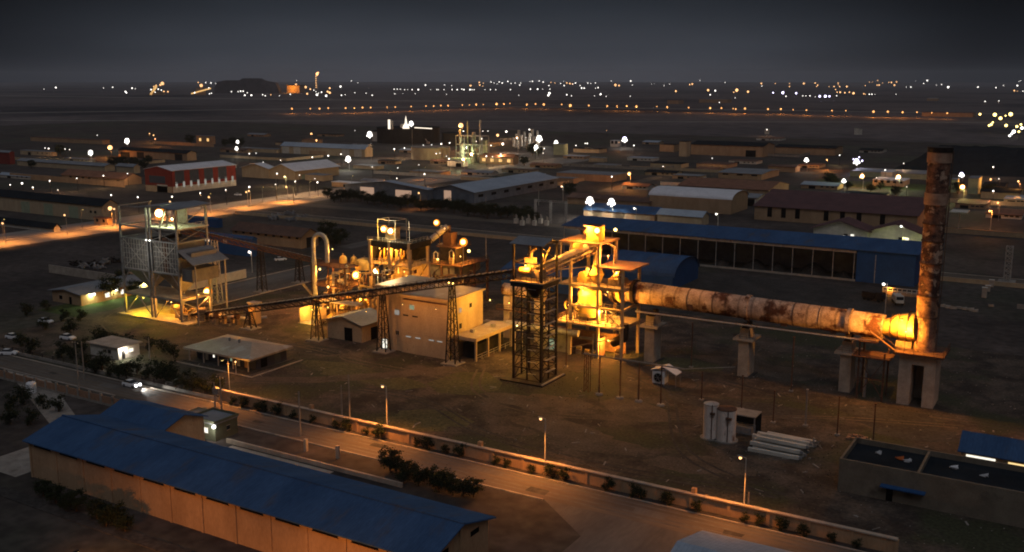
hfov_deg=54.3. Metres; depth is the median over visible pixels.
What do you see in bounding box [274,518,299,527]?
window
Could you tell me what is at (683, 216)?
warehouse
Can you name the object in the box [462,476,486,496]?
broadleaf tree
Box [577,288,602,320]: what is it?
separator drum
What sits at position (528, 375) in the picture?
lattice tower
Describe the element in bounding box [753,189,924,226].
warehouse
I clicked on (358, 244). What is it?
side road
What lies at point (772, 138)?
warehouse
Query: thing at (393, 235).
elevator head
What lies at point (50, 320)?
car
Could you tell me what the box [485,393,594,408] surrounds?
bare ground
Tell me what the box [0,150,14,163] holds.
warehouse
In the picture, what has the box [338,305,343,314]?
process machine
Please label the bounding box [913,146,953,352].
chimney
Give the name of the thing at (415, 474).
broadleaf tree
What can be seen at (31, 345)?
round shrub
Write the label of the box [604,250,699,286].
vaulted shed
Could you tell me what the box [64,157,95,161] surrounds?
warehouse
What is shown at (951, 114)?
warehouse
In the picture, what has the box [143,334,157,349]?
round shrub
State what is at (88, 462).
window
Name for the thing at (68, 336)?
car
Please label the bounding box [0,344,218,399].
garden fence
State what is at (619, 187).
road
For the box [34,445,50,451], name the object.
window
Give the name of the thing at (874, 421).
steel post
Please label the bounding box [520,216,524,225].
switchgear
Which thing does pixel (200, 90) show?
lit plant
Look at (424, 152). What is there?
storage tank
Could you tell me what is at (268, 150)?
warehouse
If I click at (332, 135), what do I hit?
warehouse
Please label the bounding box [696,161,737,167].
warehouse
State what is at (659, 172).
warehouse
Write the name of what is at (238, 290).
plant road
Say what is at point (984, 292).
concrete block
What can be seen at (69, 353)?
round shrub
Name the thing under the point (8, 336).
car
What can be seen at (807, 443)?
concrete pole
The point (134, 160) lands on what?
broadleaf tree
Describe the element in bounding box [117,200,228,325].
silo frame
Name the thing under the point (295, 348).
bare ground
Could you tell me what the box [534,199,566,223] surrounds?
substation gantry
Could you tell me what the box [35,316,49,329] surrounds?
round shrub
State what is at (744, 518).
round shrub
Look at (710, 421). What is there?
storage tank
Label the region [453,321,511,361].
open canopy
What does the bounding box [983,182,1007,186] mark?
warehouse
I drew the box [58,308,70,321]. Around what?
round shrub
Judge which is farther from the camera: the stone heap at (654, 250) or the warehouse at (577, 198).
the warehouse at (577, 198)
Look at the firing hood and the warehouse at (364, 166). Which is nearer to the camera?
the firing hood
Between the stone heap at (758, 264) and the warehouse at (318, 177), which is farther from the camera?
the warehouse at (318, 177)
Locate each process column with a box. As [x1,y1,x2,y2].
[518,130,520,148]
[520,135,522,146]
[522,131,526,147]
[529,129,534,143]
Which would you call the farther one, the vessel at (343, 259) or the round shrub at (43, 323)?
the vessel at (343, 259)
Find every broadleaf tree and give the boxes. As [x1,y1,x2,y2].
[26,159,36,168]
[32,477,52,495]
[41,480,67,503]
[54,144,66,155]
[56,494,75,509]
[63,487,90,512]
[84,497,109,518]
[93,507,114,525]
[95,273,126,295]
[98,500,128,523]
[107,156,118,164]
[110,508,134,531]
[114,270,131,275]
[116,156,129,163]
[127,278,143,295]
[128,156,139,163]
[137,159,148,169]
[142,154,152,162]
[184,134,195,142]
[221,138,229,146]
[228,136,235,144]
[235,138,245,146]
[317,219,336,236]
[322,187,333,197]
[327,233,341,247]
[329,192,340,202]
[332,226,350,243]
[333,188,346,201]
[341,188,353,201]
[354,190,365,201]
[362,193,370,203]
[368,193,379,204]
[374,188,386,204]
[378,194,392,206]
[378,445,403,470]
[388,194,398,206]
[389,455,404,474]
[394,197,408,209]
[394,463,410,483]
[398,459,422,478]
[399,192,413,206]
[407,195,418,205]
[408,468,427,485]
[414,199,426,210]
[418,463,439,485]
[423,199,432,209]
[428,198,438,211]
[429,470,451,491]
[434,198,447,211]
[434,467,456,489]
[443,196,450,210]
[444,476,462,494]
[446,199,461,212]
[453,477,470,496]
[454,199,466,212]
[460,201,473,216]
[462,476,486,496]
[473,200,485,216]
[479,202,495,218]
[488,202,501,215]
[495,207,505,217]
[501,204,512,217]
[507,205,518,216]
[514,206,528,219]
[520,156,528,165]
[521,205,535,217]
[525,142,538,155]
[527,210,539,220]
[533,147,542,155]
[561,180,577,194]
[822,171,836,181]
[828,175,840,182]
[843,181,853,189]
[866,184,876,191]
[877,181,885,189]
[890,184,902,194]
[951,181,964,193]
[977,185,992,192]
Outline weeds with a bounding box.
[30,273,1019,532]
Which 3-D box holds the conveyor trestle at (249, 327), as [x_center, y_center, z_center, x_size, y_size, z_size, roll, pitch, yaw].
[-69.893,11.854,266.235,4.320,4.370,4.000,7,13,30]
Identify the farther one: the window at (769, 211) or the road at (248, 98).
the road at (248, 98)
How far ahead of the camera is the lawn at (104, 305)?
292.45 m
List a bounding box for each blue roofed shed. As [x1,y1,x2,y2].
[22,414,495,551]
[500,260,591,294]
[670,530,791,551]
[958,430,1023,465]
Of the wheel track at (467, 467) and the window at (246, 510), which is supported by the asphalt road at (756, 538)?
the wheel track at (467, 467)
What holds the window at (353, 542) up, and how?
in the blue roofed shed at (256, 502)
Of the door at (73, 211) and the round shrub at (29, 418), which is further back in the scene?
the door at (73, 211)
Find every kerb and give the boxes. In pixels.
[0,367,542,499]
[9,355,864,551]
[197,265,309,290]
[212,270,354,305]
[256,210,1023,279]
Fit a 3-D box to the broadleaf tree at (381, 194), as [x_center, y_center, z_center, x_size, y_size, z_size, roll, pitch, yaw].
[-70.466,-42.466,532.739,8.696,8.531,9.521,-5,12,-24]
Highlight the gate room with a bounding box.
[198,407,238,441]
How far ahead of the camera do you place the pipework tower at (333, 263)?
277.15 m
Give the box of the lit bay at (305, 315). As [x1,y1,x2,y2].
[298,305,326,325]
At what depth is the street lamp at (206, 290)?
281.48 m
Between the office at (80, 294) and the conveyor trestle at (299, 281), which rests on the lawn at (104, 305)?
the office at (80, 294)
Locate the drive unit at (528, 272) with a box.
[516,246,550,281]
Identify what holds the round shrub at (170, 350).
on the yard at (910, 527)
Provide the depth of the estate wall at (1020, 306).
289.34 m
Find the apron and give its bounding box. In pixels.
[229,445,333,473]
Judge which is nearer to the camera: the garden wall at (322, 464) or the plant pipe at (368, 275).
the garden wall at (322, 464)
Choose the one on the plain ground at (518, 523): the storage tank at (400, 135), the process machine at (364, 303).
the storage tank at (400, 135)
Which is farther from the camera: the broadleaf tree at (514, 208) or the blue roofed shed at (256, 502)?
the broadleaf tree at (514, 208)
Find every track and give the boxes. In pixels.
[0,358,826,551]
[8,363,801,551]
[92,305,124,331]
[100,303,134,333]
[140,342,451,379]
[161,341,460,378]
[200,333,353,358]
[208,332,360,357]
[234,365,465,382]
[235,382,776,498]
[245,380,785,495]
[470,369,957,427]
[479,368,963,425]
[622,373,777,497]
[630,372,786,494]
[631,375,699,396]
[640,374,706,394]
[714,381,1022,431]
[723,380,1023,428]
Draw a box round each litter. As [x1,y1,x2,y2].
[41,303,1012,529]
[949,465,958,469]
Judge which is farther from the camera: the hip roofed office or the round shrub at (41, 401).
the hip roofed office
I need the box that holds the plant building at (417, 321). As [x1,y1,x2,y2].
[375,275,485,359]
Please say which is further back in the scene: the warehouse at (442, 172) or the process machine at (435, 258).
the warehouse at (442, 172)
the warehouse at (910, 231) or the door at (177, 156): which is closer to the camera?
the warehouse at (910, 231)
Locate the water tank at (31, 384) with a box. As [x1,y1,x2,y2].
[25,380,36,393]
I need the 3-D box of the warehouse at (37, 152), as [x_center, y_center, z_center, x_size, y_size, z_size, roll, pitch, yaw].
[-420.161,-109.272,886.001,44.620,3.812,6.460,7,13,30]
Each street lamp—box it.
[203,287,211,305]
[220,359,229,389]
[352,270,360,289]
[380,384,387,424]
[538,416,545,471]
[737,455,746,503]
[882,283,886,313]
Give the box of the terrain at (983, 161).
[894,145,1023,176]
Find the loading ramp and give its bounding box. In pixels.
[883,287,917,296]
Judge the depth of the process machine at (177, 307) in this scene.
276.33 m
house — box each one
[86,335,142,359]
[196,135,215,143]
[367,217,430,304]
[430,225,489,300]
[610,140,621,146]
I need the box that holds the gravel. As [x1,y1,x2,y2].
[6,277,1023,543]
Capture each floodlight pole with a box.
[585,197,593,215]
[607,198,614,217]
[853,159,859,167]
[959,184,964,197]
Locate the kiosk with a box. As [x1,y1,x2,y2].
[94,216,112,224]
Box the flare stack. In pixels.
[315,72,318,89]
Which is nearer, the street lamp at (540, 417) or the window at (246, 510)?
the window at (246, 510)
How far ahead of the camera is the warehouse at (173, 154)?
839.65 m
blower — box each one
[577,267,590,282]
[608,270,620,285]
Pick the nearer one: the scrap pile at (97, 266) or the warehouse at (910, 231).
the scrap pile at (97, 266)
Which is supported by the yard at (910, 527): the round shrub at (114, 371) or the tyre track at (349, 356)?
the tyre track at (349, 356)
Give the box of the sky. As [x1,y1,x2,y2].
[0,0,1023,82]
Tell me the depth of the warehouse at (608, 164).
756.83 m
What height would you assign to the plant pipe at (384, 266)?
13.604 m
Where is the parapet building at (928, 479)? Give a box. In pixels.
[838,437,1023,527]
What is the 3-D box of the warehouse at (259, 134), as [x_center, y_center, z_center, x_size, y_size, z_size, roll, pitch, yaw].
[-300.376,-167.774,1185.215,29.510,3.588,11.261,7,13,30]
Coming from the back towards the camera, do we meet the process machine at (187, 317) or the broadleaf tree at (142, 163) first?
the broadleaf tree at (142, 163)
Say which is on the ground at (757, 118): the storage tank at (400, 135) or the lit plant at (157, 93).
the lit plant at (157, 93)
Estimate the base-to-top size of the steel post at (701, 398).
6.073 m
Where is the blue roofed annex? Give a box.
[101,399,207,440]
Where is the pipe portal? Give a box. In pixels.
[321,298,362,314]
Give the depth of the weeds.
213.71 m
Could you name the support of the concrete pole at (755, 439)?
on the concrete pole
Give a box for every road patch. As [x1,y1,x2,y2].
[139,392,155,396]
[187,406,208,412]
[322,432,343,438]
[370,443,388,448]
[472,467,504,475]
[526,487,548,494]
[723,530,744,536]
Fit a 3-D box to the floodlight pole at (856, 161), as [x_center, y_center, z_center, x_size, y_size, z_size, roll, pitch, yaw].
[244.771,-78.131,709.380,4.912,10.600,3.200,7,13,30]
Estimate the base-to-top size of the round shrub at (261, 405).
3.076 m
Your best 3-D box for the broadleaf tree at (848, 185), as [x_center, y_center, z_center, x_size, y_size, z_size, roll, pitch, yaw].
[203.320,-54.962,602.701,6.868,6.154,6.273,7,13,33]
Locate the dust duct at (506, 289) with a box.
[486,283,547,341]
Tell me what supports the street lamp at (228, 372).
on the plain ground at (518, 523)
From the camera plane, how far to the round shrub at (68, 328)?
258.81 m
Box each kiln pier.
[639,308,666,363]
[733,320,760,378]
[834,334,862,394]
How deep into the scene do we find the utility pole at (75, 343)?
210.54 m
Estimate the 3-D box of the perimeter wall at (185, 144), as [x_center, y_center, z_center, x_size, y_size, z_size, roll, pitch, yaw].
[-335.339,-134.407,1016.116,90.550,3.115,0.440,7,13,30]
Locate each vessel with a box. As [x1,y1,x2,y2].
[339,253,346,263]
[350,254,356,263]
[355,256,374,270]
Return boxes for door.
[21,201,29,212]
[43,203,52,215]
[68,206,78,218]
[137,152,143,157]
[175,154,182,160]
[261,357,266,367]
[274,353,280,362]
[306,237,311,247]
[344,327,352,340]
[360,187,373,194]
[371,326,376,339]
[395,190,410,196]
[444,190,450,199]
[745,150,755,156]
[747,199,754,205]
[885,489,892,501]
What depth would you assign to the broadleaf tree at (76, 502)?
152.30 m
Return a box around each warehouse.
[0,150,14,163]
[0,172,30,179]
[0,189,119,219]
[0,217,61,231]
[16,158,114,170]
[20,150,56,155]
[30,136,109,143]
[60,169,142,184]
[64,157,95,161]
[115,163,140,173]
[118,147,196,160]
[144,160,236,192]
[188,215,222,227]
[199,232,257,256]
[220,147,251,152]
[230,221,317,248]
[241,147,280,152]
[242,162,273,178]
[247,133,270,136]
[270,159,339,179]
[280,142,372,156]
[302,139,322,142]
[305,173,332,180]
[317,133,343,136]
[331,180,357,186]
[345,180,432,200]
[353,164,383,168]
[360,178,384,181]
[377,160,400,163]
[399,148,410,152]
[409,169,450,174]
[429,159,449,163]
[431,171,557,202]
[447,160,467,166]
[460,169,498,175]
[479,153,518,164]
[502,168,538,172]
[529,162,561,167]
[553,143,567,154]
[554,176,578,183]
[556,170,626,181]
[563,155,589,158]
[567,193,651,205]
[573,147,606,152]
[582,203,661,220]
[593,163,621,165]
[622,182,653,189]
[627,156,658,160]
[643,140,664,143]
[644,169,681,175]
[649,186,748,214]
[650,161,688,167]
[656,208,709,224]
[659,143,678,151]
[667,100,683,103]
[672,173,705,178]
[678,177,788,193]
[679,141,690,156]
[691,140,775,156]
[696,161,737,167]
[696,166,723,169]
[699,99,731,102]
[718,168,778,179]
[729,159,761,163]
[747,193,765,205]
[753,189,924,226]
[756,137,785,140]
[768,164,799,172]
[775,144,842,155]
[798,163,825,167]
[800,181,842,189]
[809,217,873,236]
[840,190,889,194]
[850,168,926,179]
[859,148,886,152]
[868,219,922,240]
[872,177,909,186]
[881,170,895,177]
[922,112,975,116]
[927,98,938,100]
[951,178,959,191]
[955,198,991,208]
[967,176,982,193]
[980,187,1023,198]
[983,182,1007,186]
[985,207,1023,219]
[1003,195,1023,201]
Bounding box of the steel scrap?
[810,439,820,447]
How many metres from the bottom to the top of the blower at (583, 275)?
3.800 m
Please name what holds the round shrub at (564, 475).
on the plain ground at (518, 523)
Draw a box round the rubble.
[846,434,867,439]
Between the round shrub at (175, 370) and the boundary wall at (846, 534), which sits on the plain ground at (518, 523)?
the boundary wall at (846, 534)
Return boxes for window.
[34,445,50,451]
[59,453,76,459]
[86,461,104,468]
[113,469,132,476]
[143,478,163,486]
[173,487,194,495]
[206,497,228,505]
[239,507,262,516]
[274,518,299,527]
[312,529,337,538]
[350,540,377,550]
[767,207,771,216]
[781,208,785,217]
[795,209,799,218]
[823,211,828,220]
[840,212,844,218]
[856,213,861,220]
[880,214,884,224]
[966,454,994,460]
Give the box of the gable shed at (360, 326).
[323,308,376,342]
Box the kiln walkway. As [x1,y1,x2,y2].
[635,310,871,340]
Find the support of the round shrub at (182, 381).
on the plain ground at (518, 523)
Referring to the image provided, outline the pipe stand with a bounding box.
[515,329,522,349]
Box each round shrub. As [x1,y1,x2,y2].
[0,402,20,424]
[3,393,20,409]
[10,332,25,346]
[12,383,33,404]
[16,301,33,315]
[19,334,40,353]
[23,405,41,425]
[32,393,50,408]
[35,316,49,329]
[39,299,50,309]
[46,393,68,411]
[54,338,70,358]
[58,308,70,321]
[58,316,78,333]
[64,346,78,359]
[73,336,89,351]
[76,307,88,321]
[78,352,91,364]
[84,357,103,373]
[88,327,103,339]
[92,347,115,370]
[94,325,107,337]
[100,330,113,336]
[103,362,115,376]
[111,364,124,377]
[114,360,134,379]
[128,355,147,373]
[140,361,154,378]
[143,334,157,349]
[149,358,167,378]
[153,363,176,383]
[154,338,169,352]
[164,358,179,370]
[164,367,179,381]
[165,343,179,357]
[170,368,192,389]
[184,369,204,390]
[195,378,209,392]
[205,371,226,393]
[228,394,237,404]
[237,394,249,407]
[252,402,259,410]
[254,399,267,412]
[269,401,282,414]
[289,410,297,418]
[309,414,315,423]
[331,419,339,428]
[338,418,351,431]
[361,425,370,435]
[370,422,386,438]
[412,436,421,447]
[419,434,434,450]
[440,444,449,453]
[451,443,466,457]
[491,454,500,465]
[502,457,511,468]
[526,463,535,473]
[542,463,557,478]
[554,467,571,481]
[600,474,615,490]
[627,482,641,497]
[637,489,648,499]
[658,489,674,505]
[690,499,703,512]
[738,510,749,522]
[754,511,765,525]
[775,514,790,531]
[794,521,810,536]
[826,532,836,542]
[850,539,863,548]
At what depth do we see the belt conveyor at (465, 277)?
243.04 m
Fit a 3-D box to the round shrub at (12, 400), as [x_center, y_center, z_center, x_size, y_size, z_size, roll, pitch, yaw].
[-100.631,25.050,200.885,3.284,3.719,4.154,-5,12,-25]
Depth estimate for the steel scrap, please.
180.34 m
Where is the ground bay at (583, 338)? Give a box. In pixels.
[483,320,628,358]
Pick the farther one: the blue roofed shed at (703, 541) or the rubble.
the rubble
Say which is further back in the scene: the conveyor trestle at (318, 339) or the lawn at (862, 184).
the lawn at (862, 184)
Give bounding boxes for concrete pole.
[748,447,801,459]
[750,440,802,453]
[753,445,806,456]
[754,438,806,450]
[756,435,808,448]
[757,431,809,440]
[760,432,812,445]
[767,431,818,443]
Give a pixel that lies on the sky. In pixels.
(901, 41)
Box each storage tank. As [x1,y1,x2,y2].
[372,130,376,140]
[376,126,439,143]
[411,145,449,159]
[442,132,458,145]
[700,401,718,440]
[714,405,737,443]
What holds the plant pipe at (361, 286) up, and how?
on the sorting platform at (349, 308)
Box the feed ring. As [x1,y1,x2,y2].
[609,277,628,302]
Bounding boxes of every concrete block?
[981,287,987,297]
[989,279,994,286]
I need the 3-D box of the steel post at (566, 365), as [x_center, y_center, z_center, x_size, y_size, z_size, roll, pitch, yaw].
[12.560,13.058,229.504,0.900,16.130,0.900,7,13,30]
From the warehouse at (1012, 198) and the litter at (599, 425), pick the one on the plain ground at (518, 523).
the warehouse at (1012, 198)
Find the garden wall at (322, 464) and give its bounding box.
[226,438,402,487]
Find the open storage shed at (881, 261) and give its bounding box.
[561,215,921,286]
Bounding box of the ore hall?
[214,78,280,92]
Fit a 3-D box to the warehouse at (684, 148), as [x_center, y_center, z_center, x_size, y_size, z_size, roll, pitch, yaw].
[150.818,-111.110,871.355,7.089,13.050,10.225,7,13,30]
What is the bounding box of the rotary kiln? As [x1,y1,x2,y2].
[613,279,886,338]
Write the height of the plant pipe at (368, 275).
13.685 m
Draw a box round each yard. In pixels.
[0,267,1023,551]
[430,251,945,317]
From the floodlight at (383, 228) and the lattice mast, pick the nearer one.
the floodlight at (383, 228)
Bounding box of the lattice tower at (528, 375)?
[500,236,565,387]
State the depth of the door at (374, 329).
255.42 m
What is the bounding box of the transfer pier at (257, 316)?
[246,300,260,323]
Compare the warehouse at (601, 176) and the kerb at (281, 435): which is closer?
the kerb at (281, 435)
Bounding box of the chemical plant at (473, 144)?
[447,120,488,163]
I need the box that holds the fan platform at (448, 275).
[432,267,471,286]
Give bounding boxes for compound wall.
[49,265,133,279]
[171,269,245,289]
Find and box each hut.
[588,157,607,161]
[854,128,858,134]
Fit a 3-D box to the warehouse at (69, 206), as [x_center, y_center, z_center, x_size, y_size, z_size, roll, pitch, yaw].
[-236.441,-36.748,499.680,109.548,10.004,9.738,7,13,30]
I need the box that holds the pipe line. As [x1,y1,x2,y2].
[583,353,732,406]
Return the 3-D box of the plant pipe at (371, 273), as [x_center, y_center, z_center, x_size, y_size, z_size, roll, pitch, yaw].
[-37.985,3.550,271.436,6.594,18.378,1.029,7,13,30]
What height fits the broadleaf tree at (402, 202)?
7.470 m
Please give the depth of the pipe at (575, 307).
239.01 m
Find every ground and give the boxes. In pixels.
[0,82,1023,144]
[0,121,1023,551]
[262,339,344,354]
[301,360,426,389]
[376,409,474,430]
[426,372,501,394]
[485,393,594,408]
[514,416,647,455]
[584,349,722,371]
[600,398,670,421]
[641,455,769,475]
[668,393,819,419]
[694,355,823,380]
[839,404,960,441]
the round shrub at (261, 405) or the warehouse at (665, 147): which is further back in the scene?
the warehouse at (665, 147)
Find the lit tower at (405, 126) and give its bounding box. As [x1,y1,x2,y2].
[400,117,409,128]
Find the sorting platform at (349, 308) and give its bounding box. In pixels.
[344,289,376,312]
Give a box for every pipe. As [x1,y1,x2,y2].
[211,314,266,319]
[332,265,347,307]
[359,266,376,289]
[360,285,375,300]
[363,257,381,298]
[373,273,385,306]
[381,253,400,282]
[383,263,398,276]
[403,264,423,276]
[564,301,580,310]
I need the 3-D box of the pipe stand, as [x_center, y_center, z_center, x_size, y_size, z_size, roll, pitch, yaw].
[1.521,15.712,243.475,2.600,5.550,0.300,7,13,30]
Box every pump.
[576,346,582,354]
[614,349,619,359]
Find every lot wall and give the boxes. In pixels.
[15,157,164,164]
[220,155,323,160]
[374,171,545,178]
[461,177,584,185]
[563,163,673,169]
[634,166,721,172]
[660,177,705,185]
[768,152,809,156]
[945,228,1023,237]
[950,198,1023,205]
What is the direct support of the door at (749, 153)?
in the warehouse at (736, 148)
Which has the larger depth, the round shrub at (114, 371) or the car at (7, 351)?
the car at (7, 351)
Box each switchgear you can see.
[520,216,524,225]
[526,214,530,223]
[532,216,536,225]
[538,214,542,223]
[544,216,548,225]
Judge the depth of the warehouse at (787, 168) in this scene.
722.03 m
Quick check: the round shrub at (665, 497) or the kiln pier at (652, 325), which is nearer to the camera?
the round shrub at (665, 497)
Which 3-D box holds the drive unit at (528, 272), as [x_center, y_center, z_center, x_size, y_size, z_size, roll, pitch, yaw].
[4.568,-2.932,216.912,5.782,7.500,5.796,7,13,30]
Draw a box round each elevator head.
[385,225,400,239]
[584,223,615,274]
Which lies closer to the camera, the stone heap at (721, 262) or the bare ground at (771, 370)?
the bare ground at (771, 370)
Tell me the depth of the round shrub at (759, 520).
148.31 m
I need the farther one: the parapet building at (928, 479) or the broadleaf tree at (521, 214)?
the broadleaf tree at (521, 214)
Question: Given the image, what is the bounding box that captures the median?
[0,159,571,241]
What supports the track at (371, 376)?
on the yard at (910, 527)
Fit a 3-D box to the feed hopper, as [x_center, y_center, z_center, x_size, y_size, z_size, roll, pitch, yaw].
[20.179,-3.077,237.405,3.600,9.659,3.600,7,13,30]
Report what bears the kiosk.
on the avenue at (123, 219)
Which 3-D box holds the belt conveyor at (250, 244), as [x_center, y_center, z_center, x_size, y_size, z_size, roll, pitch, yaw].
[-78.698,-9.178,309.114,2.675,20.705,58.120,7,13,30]
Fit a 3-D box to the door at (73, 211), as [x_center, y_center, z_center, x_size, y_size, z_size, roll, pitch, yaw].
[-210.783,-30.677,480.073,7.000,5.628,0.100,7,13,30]
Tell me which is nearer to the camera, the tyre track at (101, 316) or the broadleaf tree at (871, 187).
the tyre track at (101, 316)
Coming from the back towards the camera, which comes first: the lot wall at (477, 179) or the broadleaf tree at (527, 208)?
the lot wall at (477, 179)
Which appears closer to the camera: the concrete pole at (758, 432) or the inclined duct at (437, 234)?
the concrete pole at (758, 432)
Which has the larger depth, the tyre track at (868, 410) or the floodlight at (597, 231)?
the floodlight at (597, 231)
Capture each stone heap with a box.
[646,248,661,252]
[673,251,687,255]
[713,259,730,265]
[742,259,767,268]
[766,262,787,270]
[799,262,828,273]
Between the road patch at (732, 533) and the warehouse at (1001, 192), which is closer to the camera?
the road patch at (732, 533)
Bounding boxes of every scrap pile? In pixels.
[68,260,81,265]
[77,262,93,268]
[87,259,100,265]
[93,262,106,269]
[99,257,110,264]
[108,256,120,262]
[267,214,280,219]
[283,210,295,214]
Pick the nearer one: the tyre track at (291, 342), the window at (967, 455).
the window at (967, 455)
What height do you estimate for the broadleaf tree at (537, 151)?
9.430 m
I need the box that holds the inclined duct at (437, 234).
[427,224,448,242]
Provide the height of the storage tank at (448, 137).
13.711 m
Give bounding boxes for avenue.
[0,157,566,239]
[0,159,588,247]
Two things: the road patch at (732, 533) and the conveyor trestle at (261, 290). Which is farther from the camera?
the conveyor trestle at (261, 290)
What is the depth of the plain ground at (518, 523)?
418.32 m
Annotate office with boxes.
[49,275,147,305]
[173,334,302,377]
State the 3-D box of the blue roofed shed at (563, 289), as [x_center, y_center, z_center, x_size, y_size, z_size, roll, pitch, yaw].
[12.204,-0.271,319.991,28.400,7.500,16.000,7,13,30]
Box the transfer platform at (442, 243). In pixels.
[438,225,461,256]
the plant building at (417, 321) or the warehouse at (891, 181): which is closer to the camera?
the plant building at (417, 321)
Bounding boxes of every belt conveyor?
[180,228,322,262]
[189,265,544,318]
[537,244,596,275]
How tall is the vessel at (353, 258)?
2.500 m
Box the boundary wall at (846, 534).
[219,389,898,551]
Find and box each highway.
[16,106,467,112]
[504,106,1008,113]
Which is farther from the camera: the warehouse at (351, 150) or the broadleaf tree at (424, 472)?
the warehouse at (351, 150)
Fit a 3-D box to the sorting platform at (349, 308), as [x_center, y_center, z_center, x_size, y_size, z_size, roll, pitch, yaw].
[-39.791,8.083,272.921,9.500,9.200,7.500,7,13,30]
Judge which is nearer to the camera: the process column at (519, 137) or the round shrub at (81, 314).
the round shrub at (81, 314)
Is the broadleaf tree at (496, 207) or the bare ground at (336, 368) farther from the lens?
the broadleaf tree at (496, 207)
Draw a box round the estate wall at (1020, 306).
[1017,304,1023,308]
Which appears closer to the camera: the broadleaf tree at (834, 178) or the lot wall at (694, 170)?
the broadleaf tree at (834, 178)
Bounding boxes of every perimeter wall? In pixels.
[10,173,124,186]
[152,141,213,146]
[235,211,1023,287]
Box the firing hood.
[882,311,915,348]
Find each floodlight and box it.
[154,209,164,219]
[380,225,387,232]
[388,228,394,234]
[433,219,439,225]
[459,238,467,245]
[593,228,601,234]
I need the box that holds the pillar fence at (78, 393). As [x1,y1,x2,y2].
[0,369,118,406]
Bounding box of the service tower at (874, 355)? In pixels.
[852,336,894,401]
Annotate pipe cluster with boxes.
[573,307,618,322]
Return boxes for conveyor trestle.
[208,240,225,303]
[239,312,261,330]
[253,250,270,292]
[291,259,307,283]
[306,303,328,342]
[372,295,395,354]
[440,285,464,366]
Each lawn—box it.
[39,294,153,316]
[815,179,967,190]
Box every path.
[0,370,74,476]
[0,485,193,551]
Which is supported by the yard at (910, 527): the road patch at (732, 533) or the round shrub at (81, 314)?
the round shrub at (81, 314)
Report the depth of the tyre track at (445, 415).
179.61 m
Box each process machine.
[174,304,183,317]
[180,310,192,320]
[198,300,208,320]
[206,310,209,320]
[213,314,218,324]
[222,316,226,323]
[234,314,239,324]
[322,312,335,324]
[337,278,343,286]
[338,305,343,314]
[360,300,365,308]
[433,251,438,262]
[449,250,453,263]
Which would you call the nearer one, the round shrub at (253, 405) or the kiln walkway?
the round shrub at (253, 405)
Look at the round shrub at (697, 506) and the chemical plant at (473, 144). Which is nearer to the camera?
the round shrub at (697, 506)
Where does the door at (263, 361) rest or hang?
in the hip roofed office
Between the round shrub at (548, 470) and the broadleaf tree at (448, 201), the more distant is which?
the broadleaf tree at (448, 201)
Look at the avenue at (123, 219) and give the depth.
532.85 m
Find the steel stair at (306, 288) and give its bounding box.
[300,284,312,306]
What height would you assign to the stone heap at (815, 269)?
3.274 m
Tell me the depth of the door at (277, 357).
233.48 m
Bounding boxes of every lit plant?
[150,85,165,94]
[191,87,210,94]
[286,85,305,92]
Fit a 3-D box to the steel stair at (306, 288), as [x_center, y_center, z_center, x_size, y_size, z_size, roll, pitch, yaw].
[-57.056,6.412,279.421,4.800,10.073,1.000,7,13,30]
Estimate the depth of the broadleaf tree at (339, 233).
401.62 m
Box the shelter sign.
[949,209,969,228]
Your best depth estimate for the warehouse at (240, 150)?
916.09 m
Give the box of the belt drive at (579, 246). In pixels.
[573,243,582,253]
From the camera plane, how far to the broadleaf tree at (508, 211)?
479.24 m
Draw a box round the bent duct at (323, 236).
[311,232,329,303]
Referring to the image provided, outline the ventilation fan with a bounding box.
[651,364,680,387]
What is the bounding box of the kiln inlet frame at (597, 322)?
[554,234,648,362]
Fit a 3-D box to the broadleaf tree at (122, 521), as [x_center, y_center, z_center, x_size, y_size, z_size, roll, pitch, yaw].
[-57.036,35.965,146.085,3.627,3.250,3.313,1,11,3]
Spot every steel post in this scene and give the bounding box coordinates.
[564,298,568,366]
[689,322,693,367]
[699,371,703,400]
[740,375,743,407]
[770,390,775,422]
[788,337,794,391]
[802,389,808,425]
[834,396,840,435]
[872,403,876,439]
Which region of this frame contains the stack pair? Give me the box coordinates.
[388,120,392,128]
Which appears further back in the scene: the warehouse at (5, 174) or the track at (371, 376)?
the warehouse at (5, 174)
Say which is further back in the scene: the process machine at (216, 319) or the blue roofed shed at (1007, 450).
the process machine at (216, 319)
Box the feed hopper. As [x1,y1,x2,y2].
[589,245,603,283]
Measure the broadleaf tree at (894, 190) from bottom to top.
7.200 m
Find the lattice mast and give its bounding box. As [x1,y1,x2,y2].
[998,245,1015,282]
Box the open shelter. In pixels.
[736,407,761,434]
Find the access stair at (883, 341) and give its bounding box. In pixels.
[869,326,895,351]
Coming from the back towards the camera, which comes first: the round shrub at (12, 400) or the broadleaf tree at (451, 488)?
the round shrub at (12, 400)
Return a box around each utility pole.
[72,342,79,387]
[81,341,84,379]
[212,376,223,408]
[298,391,300,435]
[340,385,342,414]
[348,375,350,416]
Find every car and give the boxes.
[0,348,18,355]
[5,332,18,339]
[38,317,53,322]
[59,333,75,340]
[122,379,140,388]
[274,256,286,260]
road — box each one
[0,120,1023,122]
[0,355,855,551]
[39,96,457,101]
[167,266,354,304]
[247,210,1023,283]
[294,203,579,227]
[338,231,424,248]
[544,499,606,535]
[563,515,689,551]
[599,176,666,191]
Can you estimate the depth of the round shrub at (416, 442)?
179.99 m
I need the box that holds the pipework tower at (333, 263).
[309,259,368,313]
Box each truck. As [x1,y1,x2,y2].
[862,290,886,301]
[892,293,903,305]
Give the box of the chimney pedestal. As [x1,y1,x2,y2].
[893,343,950,408]
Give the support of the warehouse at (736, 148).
on the plain ground at (518, 523)

